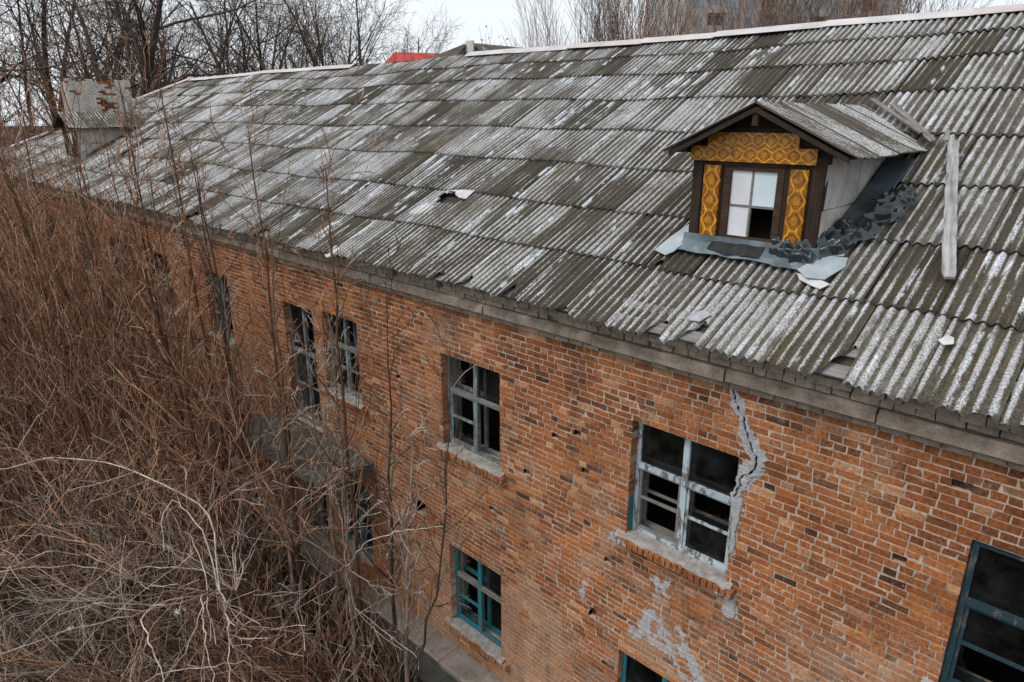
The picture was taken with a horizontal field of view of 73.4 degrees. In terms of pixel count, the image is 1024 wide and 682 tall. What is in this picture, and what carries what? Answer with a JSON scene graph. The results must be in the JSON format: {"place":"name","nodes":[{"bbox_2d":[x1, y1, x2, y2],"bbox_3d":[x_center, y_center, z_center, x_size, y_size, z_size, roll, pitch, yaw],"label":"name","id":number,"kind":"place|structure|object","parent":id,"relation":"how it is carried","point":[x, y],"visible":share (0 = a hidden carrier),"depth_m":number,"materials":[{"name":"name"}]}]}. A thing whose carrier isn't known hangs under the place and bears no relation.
{"place":"outdoors","nodes":[
{"label":"outdoors","id":0,"kind":"place"},
{"bbox_2d":[0,126,422,681],"bbox_3d":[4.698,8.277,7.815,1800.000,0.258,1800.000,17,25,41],"label":"ground","id":1,"kind":"structure","parent":0,"point":[97,636],"depth_m":14.81,"materials":[{"name":"brown soil"}]},
{"bbox_2d":[0,47,77,429],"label":"tree","id":2,"kind":"object","parent":1,"relation":"on","point":[3,66],"visible":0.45,"depth_m":21.32,"materials":[{"name":"brown plant"}]},
{"bbox_2d":[0,346,96,576],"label":"bush","id":3,"kind":"object","parent":1,"relation":"on","point":[39,474],"visible":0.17,"depth_m":16.08,"materials":[{"name":"brown plant"}]},
{"bbox_2d":[0,72,100,434],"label":"sapling","id":4,"kind":"object","parent":1,"relation":"on","point":[34,180],"visible":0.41,"depth_m":17.84,"materials":[{"name":"brown plant"}]},
{"bbox_2d":[0,20,119,537],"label":"tree","id":5,"kind":"object","parent":1,"relation":"on","point":[18,206],"visible":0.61,"depth_m":16.09,"materials":[{"name":"brown plant"}]},
{"bbox_2d":[0,190,123,595],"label":"bush","id":6,"kind":"object","parent":1,"relation":"on","point":[12,411],"visible":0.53,"depth_m":15.25,"materials":[{"name":"brown plant"}]},
{"bbox_2d":[0,119,128,446],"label":"bush","id":7,"kind":"object","parent":1,"relation":"on","point":[33,202],"visible":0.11,"depth_m":21.09,"materials":[{"name":"brown plant"}]},
{"bbox_2d":[0,423,135,681],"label":"arching shrub","id":8,"kind":"object","parent":1,"relation":"on","point":[7,641],"visible":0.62,"depth_m":11.70,"materials":[{"name":"brown plant"}]},
{"bbox_2d":[0,185,145,537],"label":"bush","id":9,"kind":"object","parent":1,"relation":"on","point":[54,452],"visible":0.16,"depth_m":16.86,"materials":[{"name":"brown plant"}]},
{"bbox_2d":[0,164,157,478],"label":"bush","id":10,"kind":"object","parent":1,"relation":"on","point":[46,324],"visible":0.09,"depth_m":18.57,"materials":[{"name":"brown plant"}]},
{"bbox_2d":[0,428,160,681],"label":"bush","id":11,"kind":"object","parent":1,"relation":"on","point":[78,643],"visible":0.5,"depth_m":12.84,"materials":[{"name":"brown plant"}]},
{"bbox_2d":[0,345,160,619],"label":"arching shrub","id":12,"kind":"object","parent":1,"relation":"on","point":[27,484],"visible":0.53,"depth_m":13.77,"materials":[{"name":"brown plant"}]},
{"bbox_2d":[0,0,163,126],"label":"bare tree","id":13,"kind":"object","parent":1,"relation":"on","point":[3,79],"visible":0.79,"depth_m":41.26,"materials":[{"name":"brown plant"}]},
{"bbox_2d":[0,0,167,124],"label":"bare tree","id":14,"kind":"object","parent":1,"relation":"on","point":[64,60],"visible":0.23,"depth_m":67.66,"materials":[{"name":"brown plant"}]},
{"bbox_2d":[5,10,176,524],"bbox_3d":[-9.588,-0.986,16.240,2.240,12.360,2.075,7,20,21],"label":"sapling","id":15,"kind":"object","parent":1,"relation":"on","point":[88,196],"visible":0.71,"depth_m":15.37,"materials":[{"name":"brown plant"}]},
{"bbox_2d":[0,49,185,479],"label":"bush","id":16,"kind":"object","parent":1,"relation":"on","point":[56,159],"visible":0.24,"depth_m":18.85,"materials":[{"name":"brown plant"}]},
{"bbox_2d":[0,144,188,539],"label":"bush","id":17,"kind":"object","parent":1,"relation":"on","point":[47,293],"visible":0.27,"depth_m":15.92,"materials":[{"name":"brown plant"}]},
{"bbox_2d":[0,451,196,681],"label":"bush","id":18,"kind":"object","parent":1,"relation":"on","point":[66,676],"visible":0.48,"depth_m":12.38,"materials":[{"name":"brown plant"}]},
{"bbox_2d":[49,64,149,501],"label":"sapling","id":19,"kind":"object","parent":1,"relation":"on","point":[79,180],"visible":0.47,"depth_m":16.51,"materials":[{"name":"brown plant"}]},
{"bbox_2d":[0,179,201,599],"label":"bush","id":20,"kind":"object","parent":1,"relation":"on","point":[33,319],"visible":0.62,"depth_m":14.37,"materials":[{"name":"brown plant"}]},
{"bbox_2d":[0,95,206,511],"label":"bush","id":21,"kind":"object","parent":1,"relation":"on","point":[103,298],"visible":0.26,"depth_m":16.86,"materials":[{"name":"brown plant"}]},
{"bbox_2d":[0,0,207,137],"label":"bare tree","id":22,"kind":"object","parent":1,"relation":"on","point":[44,35],"visible":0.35,"depth_m":52.01,"materials":[{"name":"brown plant"}]},
{"bbox_2d":[31,0,181,98],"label":"bare tree","id":23,"kind":"object","parent":1,"relation":"on","point":[128,51],"visible":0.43,"depth_m":46.64,"materials":[{"name":"brown plant"}]},
{"bbox_2d":[0,386,214,673],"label":"bush","id":24,"kind":"object","parent":1,"relation":"on","point":[35,612],"visible":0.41,"depth_m":13.92,"materials":[{"name":"brown plant"}]},
{"bbox_2d":[0,535,219,681],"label":"bush","id":25,"kind":"object","parent":1,"relation":"on","point":[107,618],"visible":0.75,"depth_m":10.28,"materials":[{"name":"brown plant"}]},
{"bbox_2d":[0,138,236,573],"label":"bush","id":26,"kind":"object","parent":1,"relation":"on","point":[100,335],"visible":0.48,"depth_m":14.94,"materials":[{"name":"brown plant"}]},
{"bbox_2d":[0,203,249,622],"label":"bush","id":27,"kind":"object","parent":1,"relation":"on","point":[72,443],"visible":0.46,"depth_m":13.98,"materials":[{"name":"brown plant"}]},
{"bbox_2d":[59,0,202,92],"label":"bare tree","id":28,"kind":"object","parent":1,"relation":"on","point":[176,7],"visible":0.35,"depth_m":49.55,"materials":[{"name":"brown plant"}]},
{"bbox_2d":[81,109,186,532],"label":"sapling","id":29,"kind":"object","parent":1,"relation":"on","point":[120,212],"visible":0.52,"depth_m":15.49,"materials":[{"name":"brown plant"}]},
{"bbox_2d":[28,0,255,101],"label":"bare tree","id":30,"kind":"object","parent":1,"relation":"on","point":[113,24],"visible":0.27,"depth_m":53.75,"materials":[{"name":"brown plant"}]},
{"bbox_2d":[0,96,287,681],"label":"tree","id":31,"kind":"object","parent":1,"relation":"on","point":[248,568],"visible":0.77,"depth_m":12.39,"materials":[{"name":"brown plant"}]},
{"bbox_2d":[0,336,287,656],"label":"bush","id":32,"kind":"object","parent":1,"relation":"on","point":[168,594],"visible":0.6,"depth_m":12.33,"materials":[{"name":"brown plant"}]},
{"bbox_2d":[0,366,293,680],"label":"arching shrub","id":33,"kind":"object","parent":1,"relation":"on","point":[81,546],"visible":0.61,"depth_m":12.38,"materials":[{"name":"brown plant"}]},
{"bbox_2d":[0,453,294,681],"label":"arching shrub","id":34,"kind":"object","parent":1,"relation":"on","point":[89,567],"visible":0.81,"depth_m":11.04,"materials":[{"name":"brown plant"}]},
{"bbox_2d":[5,501,290,681],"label":"bush","id":35,"kind":"object","parent":1,"relation":"on","point":[204,654],"visible":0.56,"depth_m":11.61,"materials":[{"name":"brown plant"}]},
{"bbox_2d":[85,46,212,557],"bbox_3d":[-7.787,-0.048,14.771,2.514,11.490,1.852,-2,18,-5],"label":"sapling","id":36,"kind":"object","parent":1,"relation":"on","point":[144,248],"visible":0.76,"depth_m":13.87,"materials":[{"name":"brown plant"}]},
{"bbox_2d":[0,322,297,617],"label":"arching shrub","id":37,"kind":"object","parent":1,"relation":"on","point":[157,442],"visible":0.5,"depth_m":11.79,"materials":[{"name":"brown plant"}]},
{"bbox_2d":[0,462,298,681],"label":"bush","id":38,"kind":"object","parent":1,"relation":"on","point":[139,650],"visible":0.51,"depth_m":11.71,"materials":[{"name":"brown plant"}]},
{"bbox_2d":[31,0,269,96],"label":"bare tree","id":39,"kind":"object","parent":1,"relation":"on","point":[175,52],"visible":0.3,"depth_m":51.15,"materials":[{"name":"brown plant"}]},
{"bbox_2d":[0,432,302,681],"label":"bush","id":40,"kind":"object","parent":1,"relation":"on","point":[163,650],"visible":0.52,"depth_m":12.28,"materials":[{"name":"brown plant"}]},
{"bbox_2d":[74,0,232,566],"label":"sapling","id":41,"kind":"object","parent":1,"relation":"on","point":[149,248],"visible":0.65,"depth_m":13.86,"materials":[{"name":"brown plant"}]},
{"bbox_2d":[19,159,287,579],"bbox_3d":[-7.257,0.947,14.936,4.971,9.600,4.401,8,20,23],"label":"bush","id":42,"kind":"object","parent":1,"relation":"on","point":[199,378],"visible":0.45,"depth_m":14.55,"materials":[{"name":"brown plant"}]},
{"bbox_2d":[0,465,306,681],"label":"arching shrub","id":43,"kind":"object","parent":1,"relation":"on","point":[30,659],"visible":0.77,"depth_m":9.80,"materials":[{"name":"brown plant"}]},
{"bbox_2d":[5,463,306,681],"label":"bush","id":44,"kind":"object","parent":1,"relation":"on","point":[113,612],"visible":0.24,"depth_m":13.64,"materials":[{"name":"brown plant"}]},
{"bbox_2d":[99,104,227,641],"bbox_3d":[-5.995,1.315,12.252,1.987,10.465,1.578,-3,18,-8],"label":"sapling","id":45,"kind":"object","parent":1,"relation":"on","point":[193,439],"visible":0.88,"depth_m":11.79,"materials":[{"name":"brown plant"}]},
{"bbox_2d":[0,403,329,681],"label":"arching shrub","id":46,"kind":"object","parent":1,"relation":"on","point":[229,631],"visible":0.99,"depth_m":8.79,"materials":[{"name":"beige plant"}]},
{"bbox_2d":[0,410,335,673],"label":"arching shrub","id":47,"kind":"object","parent":1,"relation":"on","point":[202,561],"visible":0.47,"depth_m":11.19,"materials":[{"name":"brown plant"}]},
{"bbox_2d":[0,0,339,97],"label":"bare tree","id":48,"kind":"object","parent":1,"relation":"on","point":[154,38],"visible":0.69,"depth_m":40.69,"materials":[{"name":"brown plant"}]},
{"bbox_2d":[90,14,250,592],"bbox_3d":[-6.286,0.053,13.786,1.802,11.909,2.152,-1,18,-4],"label":"sapling","id":49,"kind":"object","parent":1,"relation":"on","point":[196,303],"visible":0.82,"depth_m":13.15,"materials":[{"name":"brown plant"}]},
{"bbox_2d":[23,259,317,629],"bbox_3d":[-6.424,2.131,14.255,5.222,7.770,4.656,-9,20,-25],"label":"bush","id":50,"kind":"object","parent":1,"relation":"on","point":[190,491],"visible":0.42,"depth_m":13.54,"materials":[{"name":"brown plant"}]},
{"bbox_2d":[17,455,340,681],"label":"arching shrub","id":51,"kind":"object","parent":1,"relation":"on","point":[234,589],"visible":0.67,"depth_m":11.79,"materials":[{"name":"brown plant"}]},
{"bbox_2d":[121,113,255,567],"bbox_3d":[-6.739,0.625,14.507,1.833,10.376,1.764,-12,22,-32],"label":"sapling","id":52,"kind":"object","parent":1,"relation":"on","point":[176,195],"visible":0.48,"depth_m":14.15,"materials":[{"name":"brown plant"}]},
{"bbox_2d":[94,0,311,76],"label":"bare tree","id":53,"kind":"object","parent":1,"relation":"on","point":[229,31],"visible":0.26,"depth_m":70.69,"materials":[{"name":"brown plant"}]},
{"bbox_2d":[90,501,336,681],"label":"bush","id":54,"kind":"object","parent":1,"relation":"on","point":[166,669],"visible":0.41,"depth_m":12.67,"materials":[{"name":"brown plant"}]},
{"bbox_2d":[157,109,273,589],"bbox_3d":[-5.609,0.778,13.927,2.255,10.444,1.348,17,25,41],"label":"sapling","id":55,"kind":"object","parent":1,"relation":"on","point":[231,388],"visible":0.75,"depth_m":13.36,"materials":[{"name":"brown plant"}]},
{"bbox_2d":[132,103,305,616],"bbox_3d":[-5.236,0.979,13.203,2.490,10.515,2.630,4,19,11],"label":"sapling","id":56,"kind":"object","parent":1,"relation":"on","point":[227,349],"visible":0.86,"depth_m":12.84,"materials":[{"name":"brown plant"}]},
{"bbox_2d":[108,362,335,647],"bbox_3d":[-5.405,3.228,13.677,4.047,6.022,3.608,-15,23,-37],"label":"bush","id":57,"kind":"object","parent":1,"relation":"on","point":[253,556],"visible":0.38,"depth_m":13.40,"materials":[{"name":"brown plant"}]},
{"bbox_2d":[106,0,347,94],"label":"bare tree","id":58,"kind":"object","parent":1,"relation":"on","point":[216,59],"visible":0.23,"depth_m":60.69,"materials":[{"name":"brown plant"}]},
{"bbox_2d":[147,565,351,681],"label":"bush","id":59,"kind":"object","parent":1,"relation":"on","point":[266,622],"visible":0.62,"depth_m":12.20,"materials":[{"name":"brown plant"}]},
{"bbox_2d":[176,78,332,638],"bbox_3d":[-4.254,1.072,12.348,1.722,10.871,2.055,3,18,8],"label":"sapling","id":60,"kind":"object","parent":1,"relation":"on","point":[278,393],"visible":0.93,"depth_m":11.82,"materials":[{"name":"brown plant"}]},
{"bbox_2d":[143,0,369,79],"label":"bare tree","id":61,"kind":"object","parent":1,"relation":"on","point":[244,51],"visible":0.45,"depth_m":51.28,"materials":[{"name":"brown plant"}]},
{"bbox_2d":[143,492,386,681],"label":"bush","id":62,"kind":"object","parent":1,"relation":"on","point":[258,658],"visible":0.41,"depth_m":13.04,"materials":[{"name":"brown plant"}]},
{"bbox_2d":[173,0,357,71],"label":"bare tree","id":63,"kind":"object","parent":1,"relation":"on","point":[280,67],"visible":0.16,"depth_m":77.71,"materials":[{"name":"brown plant"}]},
{"bbox_2d":[154,321,386,680],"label":"arching shrub","id":64,"kind":"object","parent":1,"relation":"on","point":[292,549],"visible":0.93,"depth_m":11.49,"materials":[{"name":"brown plant"}]},
{"bbox_2d":[230,172,319,627],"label":"sapling","id":65,"kind":"object","parent":1,"relation":"on","point":[287,430],"visible":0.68,"depth_m":12.32,"materials":[{"name":"brown plant"}]},
{"bbox_2d":[170,564,390,681],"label":"bush","id":66,"kind":"object","parent":1,"relation":"on","point":[232,678],"visible":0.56,"depth_m":12.06,"materials":[{"name":"brown plant"}]},
{"bbox_2d":[222,332,354,648],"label":"sapling","id":67,"kind":"object","parent":1,"relation":"on","point":[283,491],"visible":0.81,"depth_m":12.52,"materials":[{"name":"brown plant"}]},
{"bbox_2d":[181,541,396,681],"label":"bush","id":68,"kind":"object","parent":1,"relation":"on","point":[226,656],"visible":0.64,"depth_m":12.32,"materials":[{"name":"brown plant"}]},
{"bbox_2d":[177,579,404,681],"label":"bush","id":69,"kind":"object","parent":1,"relation":"on","point":[338,640],"visible":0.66,"depth_m":12.11,"materials":[{"name":"brown plant"}]},
{"bbox_2d":[188,516,394,681],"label":"bush","id":70,"kind":"object","parent":1,"relation":"on","point":[322,670],"visible":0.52,"depth_m":12.47,"materials":[{"name":"brown plant"}]},
{"bbox_2d":[199,515,388,666],"bbox_3d":[-4.206,4.735,13.966,3.803,3.087,5.981,5,19,15],"label":"bush","id":71,"kind":"object","parent":1,"relation":"on","point":[290,609],"visible":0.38,"depth_m":13.47,"materials":[{"name":"brown plant"}]},
{"bbox_2d":[197,0,420,73],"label":"bare tree","id":72,"kind":"object","parent":1,"relation":"on","point":[309,52],"visible":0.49,"depth_m":51.99,"materials":[{"name":"brown plant"}]},
{"bbox_2d":[251,0,397,67],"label":"bare tree","id":73,"kind":"object","parent":1,"relation":"on","point":[322,37],"visible":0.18,"depth_m":86.34,"materials":[{"name":"brown plant"}]},
{"bbox_2d":[298,300,367,666],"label":"sapling","id":74,"kind":"object","parent":1,"relation":"on","point":[347,518],"visible":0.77,"depth_m":12.03,"materials":[{"name":"brown plant"}]},
{"bbox_2d":[291,335,375,645],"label":"sapling","id":75,"kind":"object","parent":1,"relation":"on","point":[333,539],"visible":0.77,"depth_m":12.55,"materials":[{"name":"brown plant"}]},
{"bbox_2d":[280,91,400,681],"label":"sapling","id":76,"kind":"object","parent":1,"relation":"on","point":[351,488],"visible":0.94,"depth_m":10.82,"materials":[{"name":"brown plant"}]},
{"bbox_2d":[259,0,424,68],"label":"bare tree","id":77,"kind":"object","parent":1,"relation":"on","point":[338,36],"visible":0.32,"depth_m":77.82,"materials":[{"name":"brown plant"}]},
{"bbox_2d":[226,448,463,681],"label":"arching shrub","id":78,"kind":"object","parent":1,"relation":"on","point":[352,620],"visible":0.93,"depth_m":10.90,"materials":[{"name":"brown plant"}]},
{"bbox_2d":[261,580,434,681],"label":"bush","id":79,"kind":"object","parent":1,"relation":"on","point":[350,678],"visible":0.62,"depth_m":12.37,"materials":[{"name":"brown plant"}]},
{"bbox_2d":[299,0,418,64],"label":"bare tree","id":80,"kind":"object","parent":1,"relation":"on","point":[358,38],"visible":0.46,"depth_m":49.23,"materials":[{"name":"brown plant"}]},
{"bbox_2d":[312,236,434,681],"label":"sapling","id":81,"kind":"object","parent":1,"relation":"on","point":[392,553],"visible":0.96,"depth_m":10.89,"materials":[{"name":"brown plant"}]},
{"bbox_2d":[342,3,465,62],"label":"bare tree","id":82,"kind":"object","parent":1,"relation":"on","point":[407,41],"visible":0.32,"depth_m":96.02,"materials":[{"name":"brown plant"}]},
{"bbox_2d":[377,407,436,681],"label":"sapling","id":83,"kind":"object","parent":1,"relation":"on","point":[406,633],"visible":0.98,"depth_m":10.88,"materials":[{"name":"brown plant"}]},
{"bbox_2d":[390,300,511,681],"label":"sapling","id":84,"kind":"object","parent":1,"relation":"on","point":[440,557],"visible":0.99,"depth_m":10.47,"materials":[{"name":"brown plant"}]},
{"bbox_2d":[0,3,1023,681],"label":"brick building","id":85,"kind":"structure","parent":1,"relation":"on","point":[772,469],"depth_m":9.73,"materials":[{"name":"brick"}]},
{"bbox_2d":[206,273,237,350],"bbox_3d":[-7.145,-0.823,17.105,1.574,1.795,0.502,17,25,41],"label":"window","id":86,"kind":"structure","parent":85,"relation":"in","point":[221,282],"depth_m":17.30,"materials":[{"name":"grey paint"}]},
{"bbox_2d":[288,303,322,427],"bbox_3d":[-4.288,0.505,14.789,1.196,2.700,0.278,17,25,41],"label":"window","id":87,"kind":"structure","parent":85,"relation":"in","point":[310,389],"depth_m":14.93,"materials":[{"name":"grey paint"}]},
{"bbox_2d":[320,313,368,415],"bbox_3d":[-3.226,0.362,13.495,1.575,1.795,0.503,17,25,41],"label":"window","id":88,"kind":"structure","parent":85,"relation":"in","point":[350,403],"depth_m":13.58,"materials":[{"name":"blue paint"}]},
{"bbox_2d":[335,483,376,572],"bbox_3d":[-3.227,3.759,14.610,1.491,1.795,0.503,17,25,41],"label":"window","id":89,"kind":"structure","parent":85,"relation":"in","point":[338,541],"depth_m":14.68,"materials":[{"name":"teal paint"}]},
{"bbox_2d":[433,355,506,484],"bbox_3d":[-0.590,1.158,11.066,1.658,1.796,0.505,17,25,41],"label":"window","id":90,"kind":"structure","parent":85,"relation":"in","point":[472,457],"depth_m":11.22,"materials":[{"name":"blue paint"}]},
{"bbox_2d":[443,547,509,671],"bbox_3d":[-0.543,4.569,12.140,1.652,1.795,0.501,17,25,41],"label":"window","id":91,"kind":"structure","parent":85,"relation":"in","point":[475,634],"depth_m":12.33,"materials":[{"name":"teal paint"}]},
{"bbox_2d":[655,224,688,254],"bbox_3d":[2.135,-1.306,8.856,0.552,0.332,0.270,-11,21,-30],"label":"metal sheet","id":92,"kind":"object","parent":85,"relation":"on","point":[671,244],"visible":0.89,"depth_m":8.84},
{"bbox_2d":[612,422,739,599],"bbox_3d":[2.127,1.978,8.566,1.741,1.796,0.498,17,25,41],"label":"window","id":93,"kind":"structure","parent":85,"relation":"in","point":[700,564],"depth_m":8.68,"materials":[{"name":"blue paint"}]},
{"bbox_2d":[706,241,763,257],"bbox_3d":[2.672,-1.102,8.255,0.680,0.131,0.203,17,25,41],"label":"roofing felt","id":94,"kind":"object","parent":85,"relation":"on","point":[742,250],"visible":1,"depth_m":8.23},
{"bbox_2d":[797,256,847,279],"bbox_3d":[3.405,-0.815,7.539,0.370,0.195,0.506,33,37,59],"label":"metal sheet","id":95,"kind":"object","parent":85,"relation":"on","point":[824,268],"visible":1,"depth_m":7.50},
{"bbox_2d":[769,184,916,263],"bbox_3d":[3.861,-1.327,7.821,1.690,0.846,0.637,-4,19,-12],"label":"plastic sheeting","id":96,"kind":"object","parent":85,"relation":"on","point":[889,205],"visible":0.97,"depth_m":7.78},
{"bbox_2d":[941,135,958,278],"bbox_3d":[4.859,-1.571,7.603,0.138,1.304,2.556,9,20,26],"label":"plank","id":97,"kind":"object","parent":85,"relation":"on","point":[949,257],"visible":1,"depth_m":7.41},
{"bbox_2d":[917,540,1023,681],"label":"window","id":98,"kind":"structure","parent":85,"relation":"in","point":[967,602],"depth_m":6.42,"materials":[{"name":"teal paint"}]},
{"bbox_2d":[503,0,622,47],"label":"poplar","id":99,"kind":"object","parent":1,"relation":"on","point":[548,30],"visible":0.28,"depth_m":72.45,"materials":[{"name":"brown plant"}]},
{"bbox_2d":[552,0,666,42],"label":"poplar","id":100,"kind":"object","parent":1,"relation":"on","point":[599,30],"visible":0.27,"depth_m":69.27,"materials":[{"name":"brown plant"}]},
{"bbox_2d":[579,0,703,41],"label":"poplar","id":101,"kind":"object","parent":1,"relation":"on","point":[675,19],"visible":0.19,"depth_m":71.24,"materials":[{"name":"brown plant"}]},
{"bbox_2d":[593,0,707,40],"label":"poplar","id":102,"kind":"object","parent":1,"relation":"on","point":[647,6],"visible":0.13,"depth_m":70.86,"materials":[{"name":"brown plant"}]},
{"bbox_2d":[666,0,786,34],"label":"poplar","id":103,"kind":"object","parent":1,"relation":"on","point":[711,16],"visible":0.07,"depth_m":52.43,"materials":[{"name":"brown plant"}]},
{"bbox_2d":[700,0,832,32],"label":"poplar","id":104,"kind":"object","parent":1,"relation":"on","point":[766,24],"visible":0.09,"depth_m":51.15,"materials":[{"name":"brown plant"}]},
{"bbox_2d":[644,0,901,37],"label":"apartment block","id":105,"kind":"structure","parent":1,"relation":"on","point":[701,14],"depth_m":113.62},
{"bbox_2d":[748,0,870,27],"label":"poplar","id":106,"kind":"object","parent":1,"relation":"on","point":[805,19],"visible":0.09,"depth_m":49.91,"materials":[{"name":"brown plant"}]},
{"bbox_2d":[0,0,1023,125],"label":"sky","id":107,"kind":"structure","parent":0,"point":[475,14],"materials":[{"name":"white"}]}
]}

